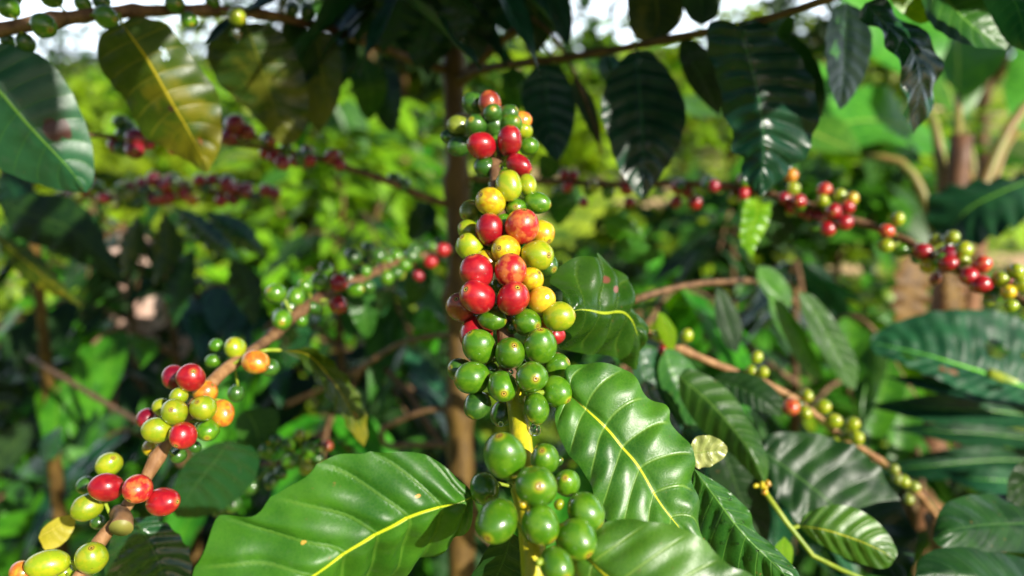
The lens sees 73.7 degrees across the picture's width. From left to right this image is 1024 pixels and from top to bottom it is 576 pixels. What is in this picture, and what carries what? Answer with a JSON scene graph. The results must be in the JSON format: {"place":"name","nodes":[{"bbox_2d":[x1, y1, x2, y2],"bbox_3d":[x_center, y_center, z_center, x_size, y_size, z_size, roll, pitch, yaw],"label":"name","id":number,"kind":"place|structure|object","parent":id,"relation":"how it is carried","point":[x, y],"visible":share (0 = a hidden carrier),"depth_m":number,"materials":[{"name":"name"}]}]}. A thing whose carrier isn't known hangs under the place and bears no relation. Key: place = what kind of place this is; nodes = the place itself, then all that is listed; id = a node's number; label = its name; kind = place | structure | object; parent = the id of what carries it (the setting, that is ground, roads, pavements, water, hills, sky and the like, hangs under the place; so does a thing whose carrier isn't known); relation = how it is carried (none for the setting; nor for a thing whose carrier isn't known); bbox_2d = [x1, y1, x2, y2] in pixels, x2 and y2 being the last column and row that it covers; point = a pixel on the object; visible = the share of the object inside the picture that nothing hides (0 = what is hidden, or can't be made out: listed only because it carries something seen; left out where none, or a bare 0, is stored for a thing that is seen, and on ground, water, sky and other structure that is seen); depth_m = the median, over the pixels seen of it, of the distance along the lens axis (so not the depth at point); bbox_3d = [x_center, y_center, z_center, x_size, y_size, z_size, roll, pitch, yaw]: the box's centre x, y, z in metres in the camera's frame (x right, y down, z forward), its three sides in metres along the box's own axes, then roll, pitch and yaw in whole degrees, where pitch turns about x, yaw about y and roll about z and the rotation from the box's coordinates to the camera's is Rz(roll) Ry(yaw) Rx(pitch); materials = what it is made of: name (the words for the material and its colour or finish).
{"place":"outdoors","nodes":[
{"label":"outdoors","id":0,"kind":"place"},
{"bbox_2d":[0,0,1015,60],"label":"sky","id":1,"kind":"structure","parent":0,"point":[598,6],"materials":[{"name":"white"}]},
{"bbox_2d":[0,44,1023,575],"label":"ground","id":2,"kind":"structure","parent":0,"point":[584,218],"depth_m":6.69,"materials":[{"name":"green plant"}]},
{"bbox_2d":[0,205,153,358],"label":"shrub","id":3,"kind":"object","parent":2,"relation":"on","point":[17,294],"visible":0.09,"depth_m":3.47,"materials":[{"name":"green plant"}]},
{"bbox_2d":[0,168,191,485],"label":"coffee tree","id":4,"kind":"object","parent":2,"relation":"on","point":[76,280],"visible":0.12,"depth_m":2.49,"materials":[{"name":"green plant"}]},
{"bbox_2d":[67,77,127,139],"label":"tree","id":5,"kind":"object","parent":2,"relation":"on","point":[85,101],"visible":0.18,"depth_m":10.71,"materials":[{"name":"green plant"}]},
{"bbox_2d":[0,137,218,239],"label":"shrub","id":6,"kind":"object","parent":2,"relation":"on","point":[106,160],"visible":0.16,"depth_m":5.23,"materials":[{"name":"green plant"}]},
{"bbox_2d":[12,11,211,112],"bbox_3d":[-9.315,-4.946,15.526,4.556,2.526,4.515,0,8,0],"label":"tree","id":7,"kind":"object","parent":2,"relation":"on","point":[84,57],"visible":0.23,"depth_m":14.80,"materials":[{"name":"white plant"}]},
{"bbox_2d":[0,207,248,555],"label":"coffee tree","id":8,"kind":"object","parent":2,"relation":"on","point":[21,339],"visible":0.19,"depth_m":1.56,"materials":[{"name":"green plant"}]},
{"bbox_2d":[109,228,165,506],"bbox_3d":[-1.376,0.409,2.562,0.174,1.276,0.174,0,8,0],"label":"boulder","id":9,"kind":"object","parent":2,"relation":"on","point":[151,307],"visible":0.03,"depth_m":2.47,"materials":[{"name":"beige stone"}]},
{"bbox_2d":[56,55,245,119],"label":"tree","id":10,"kind":"object","parent":2,"relation":"on","point":[97,78],"visible":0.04,"depth_m":11.85,"materials":[{"name":"green plant"}]},
{"bbox_2d":[8,304,310,512],"bbox_3d":[-1.317,0.496,2.673,1.170,0.907,1.161,0,8,0],"label":"shrub","id":11,"kind":"object","parent":2,"relation":"on","point":[29,408],"visible":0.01,"depth_m":2.25,"materials":[{"name":"green plant"}]},
{"bbox_2d":[23,240,305,575],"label":"coffee tree","id":12,"kind":"object","parent":2,"relation":"on","point":[98,360],"visible":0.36,"depth_m":1.17,"materials":[{"name":"green plant"}]},
{"bbox_2d":[0,169,333,554],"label":"coffee tree","id":13,"kind":"object","parent":2,"relation":"on","point":[61,223],"visible":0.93,"depth_m":0.81,"materials":[{"name":"green plant"}]},
{"bbox_2d":[161,299,190,394],"bbox_3d":[-1.113,0.540,2.366,0.129,1.143,0.126,0,8,0],"label":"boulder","id":14,"kind":"object","parent":2,"relation":"on","point":[185,340],"visible":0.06,"depth_m":2.27,"materials":[{"name":"grey stone"}]},
{"bbox_2d":[118,0,261,97],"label":"tree","id":15,"kind":"object","parent":2,"relation":"on","point":[189,45],"visible":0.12,"depth_m":16.61,"materials":[{"name":"plant"}]},
{"bbox_2d":[101,69,316,187],"bbox_3d":[-3.315,-1.544,7.249,2.376,1.459,2.534,-3,9,-21],"label":"shrub","id":16,"kind":"object","parent":2,"relation":"on","point":[228,108],"visible":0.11,"depth_m":6.99,"materials":[{"name":"green plant"}]},
{"bbox_2d":[154,0,328,72],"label":"tree","id":17,"kind":"object","parent":2,"relation":"on","point":[236,34],"visible":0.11,"depth_m":11.38,"materials":[{"name":"white plant"}]},
{"bbox_2d":[198,242,353,401],"bbox_3d":[-1.143,0.284,3.045,1.111,0.988,1.036,5,10,34],"label":"shrub","id":18,"kind":"object","parent":2,"relation":"on","point":[278,276],"visible":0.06,"depth_m":3.02,"materials":[{"name":"green plant"}]},
{"bbox_2d":[173,142,409,283],"bbox_3d":[-1.508,-0.342,4.521,1.698,1.233,1.607,0,8,0],"label":"shrub","id":19,"kind":"object","parent":2,"relation":"on","point":[243,176],"visible":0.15,"depth_m":4.29,"materials":[{"name":"green plant"}]},
{"bbox_2d":[204,78,447,415],"bbox_3d":[-0.844,-0.188,3.335,1.260,1.770,1.257,0,8,0],"label":"shrub","id":20,"kind":"object","parent":2,"relation":"on","point":[330,211],"visible":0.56,"depth_m":3.15,"materials":[{"name":"green plant"}]},
{"bbox_2d":[191,342,489,575],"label":"coffee tree","id":21,"kind":"object","parent":2,"relation":"on","point":[299,385],"visible":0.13,"depth_m":1.20,"materials":[{"name":"green plant"}]},
{"bbox_2d":[195,265,488,575],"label":"coffee tree","id":22,"kind":"object","parent":2,"relation":"on","point":[427,382],"visible":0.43,"depth_m":0.99,"materials":[{"name":"green plant"}]},
{"bbox_2d":[295,45,389,159],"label":"tree","id":23,"kind":"object","parent":2,"relation":"on","point":[328,143],"visible":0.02,"depth_m":7.59,"materials":[{"name":"green plant"}]},
{"bbox_2d":[238,211,483,512],"bbox_3d":[-0.538,0.372,2.424,0.885,1.290,1.036,0,8,0],"label":"coffee tree","id":24,"kind":"object","parent":2,"relation":"on","point":[298,248],"visible":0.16,"depth_m":2.31,"materials":[{"name":"green plant"}]},
{"bbox_2d":[277,94,473,269],"bbox_3d":[-0.779,-0.321,3.940,1.216,1.596,1.288,0,8,0],"label":"shrub","id":25,"kind":"object","parent":2,"relation":"on","point":[394,137],"visible":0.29,"depth_m":3.77,"materials":[{"name":"green plant"}]},
{"bbox_2d":[347,145,476,276],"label":"shrub","id":26,"kind":"object","parent":2,"relation":"on","point":[435,232],"visible":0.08,"depth_m":4.88,"materials":[{"name":"green plant"}]},
{"bbox_2d":[311,0,527,167],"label":"tree","id":27,"kind":"object","parent":2,"relation":"on","point":[435,86],"visible":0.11,"depth_m":6.14,"materials":[{"name":"green plant"}]},
{"bbox_2d":[349,39,539,168],"bbox_3d":[-0.589,-1.859,7.324,2.290,1.995,2.377,0,8,0],"label":"tree","id":28,"kind":"object","parent":2,"relation":"on","point":[481,81],"visible":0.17,"depth_m":6.85,"materials":[{"name":"green plant"}]},
{"bbox_2d":[0,0,1023,575],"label":"coffee tree","id":29,"kind":"object","parent":2,"relation":"on","point":[630,450],"visible":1,"depth_m":0.43,"materials":[{"name":"green plant"}]},
{"bbox_2d":[529,423,540,435],"bbox_3d":[0.009,0.058,0.279,0.005,0.006,0.005,0,8,0],"label":"water drop","id":30,"kind":"object","parent":29,"relation":"hanging from","point":[534,429],"visible":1,"depth_m":0.28,"materials":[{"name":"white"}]},
{"bbox_2d":[0,186,1023,575],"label":"weeds","id":31,"kind":"object","parent":2,"relation":"on","point":[20,454],"visible":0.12,"depth_m":2.17,"materials":[{"name":"green plant"}]},
{"bbox_2d":[498,84,618,216],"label":"shrub","id":32,"kind":"object","parent":2,"relation":"on","point":[582,148],"visible":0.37,"depth_m":6.67,"materials":[{"name":"green plant"}]},
{"bbox_2d":[476,0,663,93],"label":"tree","id":33,"kind":"object","parent":2,"relation":"on","point":[592,26],"visible":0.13,"depth_m":9.38,"materials":[{"name":"plant"}]},
{"bbox_2d":[494,13,655,136],"bbox_3d":[1.268,-3.379,11.738,3.360,2.282,3.292,0,8,0],"label":"tree","id":34,"kind":"object","parent":2,"relation":"on","point":[605,37],"visible":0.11,"depth_m":11.07,"materials":[{"name":"green plant"}]},
{"bbox_2d":[494,252,705,364],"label":"shrub","id":35,"kind":"object","parent":2,"relation":"on","point":[646,277],"visible":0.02,"depth_m":3.44,"materials":[{"name":"green plant"}]},
{"bbox_2d":[594,35,725,169],"bbox_3d":[2.477,-2.660,9.799,2.738,1.967,2.836,0,8,0],"label":"tree","id":36,"kind":"object","parent":2,"relation":"on","point":[669,55],"visible":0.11,"depth_m":9.57,"materials":[{"name":"green plant"}]},
{"bbox_2d":[513,284,819,563],"bbox_3d":[0.218,0.602,1.157,0.601,1.223,0.618,-6,10,-36],"label":"coffee tree","id":37,"kind":"object","parent":2,"relation":"on","point":[684,308],"visible":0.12,"depth_m":1.06,"materials":[{"name":"green plant"}]},
{"bbox_2d":[577,158,808,293],"bbox_3d":[1.264,-0.376,5.102,1.624,1.164,1.719,-6,10,-37],"label":"shrub","id":38,"kind":"object","parent":2,"relation":"on","point":[655,217],"visible":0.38,"depth_m":4.71,"materials":[{"name":"green plant"}]},
{"bbox_2d":[675,78,816,181],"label":"shrub","id":39,"kind":"object","parent":2,"relation":"on","point":[706,131],"visible":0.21,"depth_m":8.22,"materials":[{"name":"green plant"}]},
{"bbox_2d":[612,210,888,440],"bbox_3d":[0.669,0.434,2.002,1.070,1.321,0.918,-4,9,-29],"label":"coffee tree","id":40,"kind":"object","parent":2,"relation":"on","point":[720,250],"visible":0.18,"depth_m":1.91,"materials":[{"name":"green plant"}]},
{"bbox_2d":[686,407,821,575],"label":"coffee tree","id":41,"kind":"object","parent":2,"relation":"on","point":[810,566],"visible":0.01,"depth_m":1.31,"materials":[{"name":"green plant"}]},
{"bbox_2d":[652,291,892,419],"bbox_3d":[1.212,0.392,3.279,1.334,0.819,1.256,0,8,0],"label":"shrub","id":42,"kind":"object","parent":2,"relation":"on","point":[766,339],"visible":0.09,"depth_m":3.02,"materials":[{"name":"green plant"}]},
{"bbox_2d":[613,266,941,575],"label":"coffee tree","id":43,"kind":"object","parent":2,"relation":"on","point":[803,473],"visible":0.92,"depth_m":0.50,"materials":[{"name":"green plant"}]},
{"bbox_2d":[697,0,899,135],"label":"tree","id":44,"kind":"object","parent":2,"relation":"on","point":[816,31],"visible":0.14,"depth_m":10.24,"materials":[{"name":"plant"}]},
{"bbox_2d":[579,0,1023,307],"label":"banana plant","id":45,"kind":"object","parent":2,"relation":"on","point":[969,70],"visible":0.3,"depth_m":1.66,"materials":[{"name":"green plant"}]},
{"bbox_2d":[694,259,953,575],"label":"coffee tree","id":46,"kind":"object","parent":2,"relation":"on","point":[826,290],"visible":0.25,"depth_m":1.03,"materials":[{"name":"green plant"}]},
{"bbox_2d":[753,480,896,575],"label":"coffee seedling","id":47,"kind":"object","parent":2,"relation":"on","point":[854,534],"visible":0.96,"depth_m":0.41,"materials":[{"name":"green plant"}]},
{"bbox_2d":[669,48,1023,447],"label":"banana plant","id":48,"kind":"object","parent":2,"relation":"on","point":[870,114],"visible":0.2,"depth_m":2.07,"materials":[{"name":"green plant"}]},
{"bbox_2d":[712,138,1023,306],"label":"shrub","id":49,"kind":"object","parent":2,"relation":"on","point":[884,191],"visible":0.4,"depth_m":4.08,"materials":[{"name":"green plant"}]},
{"bbox_2d":[801,37,967,116],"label":"tree","id":50,"kind":"object","parent":2,"relation":"on","point":[869,80],"visible":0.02,"depth_m":11.55,"materials":[{"name":"green plant"}]},
{"bbox_2d":[792,446,1023,575],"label":"coffee tree","id":51,"kind":"object","parent":2,"relation":"on","point":[942,492],"visible":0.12,"depth_m":1.09,"materials":[{"name":"green plant"}]},
{"bbox_2d":[810,39,1015,158],"bbox_3d":[5.992,-3.396,8.619,4.309,4.162,4.210,0,8,0],"label":"tree","id":52,"kind":"object","parent":2,"relation":"on","point":[984,99],"visible":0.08,"depth_m":8.73,"materials":[{"name":"green plant"}]},
{"bbox_2d":[808,99,1023,258],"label":"shrub","id":53,"kind":"object","parent":2,"relation":"on","point":[976,127],"visible":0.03,"depth_m":5.73,"materials":[{"name":"green plant"}]},
{"bbox_2d":[865,309,1023,493],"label":"broadleaf plant","id":54,"kind":"object","parent":2,"relation":"on","point":[973,402],"visible":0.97,"depth_m":0.74,"materials":[{"name":"green plant"}]},
{"bbox_2d":[891,173,1023,555],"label":"banana plant","id":55,"kind":"object","parent":2,"relation":"on","point":[977,212],"visible":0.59,"depth_m":1.13,"materials":[{"name":"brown plant"}]},
{"bbox_2d":[895,387,1023,505],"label":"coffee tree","id":56,"kind":"object","parent":2,"relation":"on","point":[901,490],"visible":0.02,"depth_m":1.58,"materials":[{"name":"green plant"}]},
{"bbox_2d":[916,460,1023,575],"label":"broadleaf shrub","id":57,"kind":"object","parent":2,"relation":"on","point":[977,535],"visible":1,"depth_m":0.42,"materials":[{"name":"green plant"}]},
{"bbox_2d":[686,0,824,45],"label":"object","id":58,"kind":"object","parent":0,"point":[730,14],"visible":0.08,"depth_m":14.15,"materials":[{"name":"plant"}]}
]}

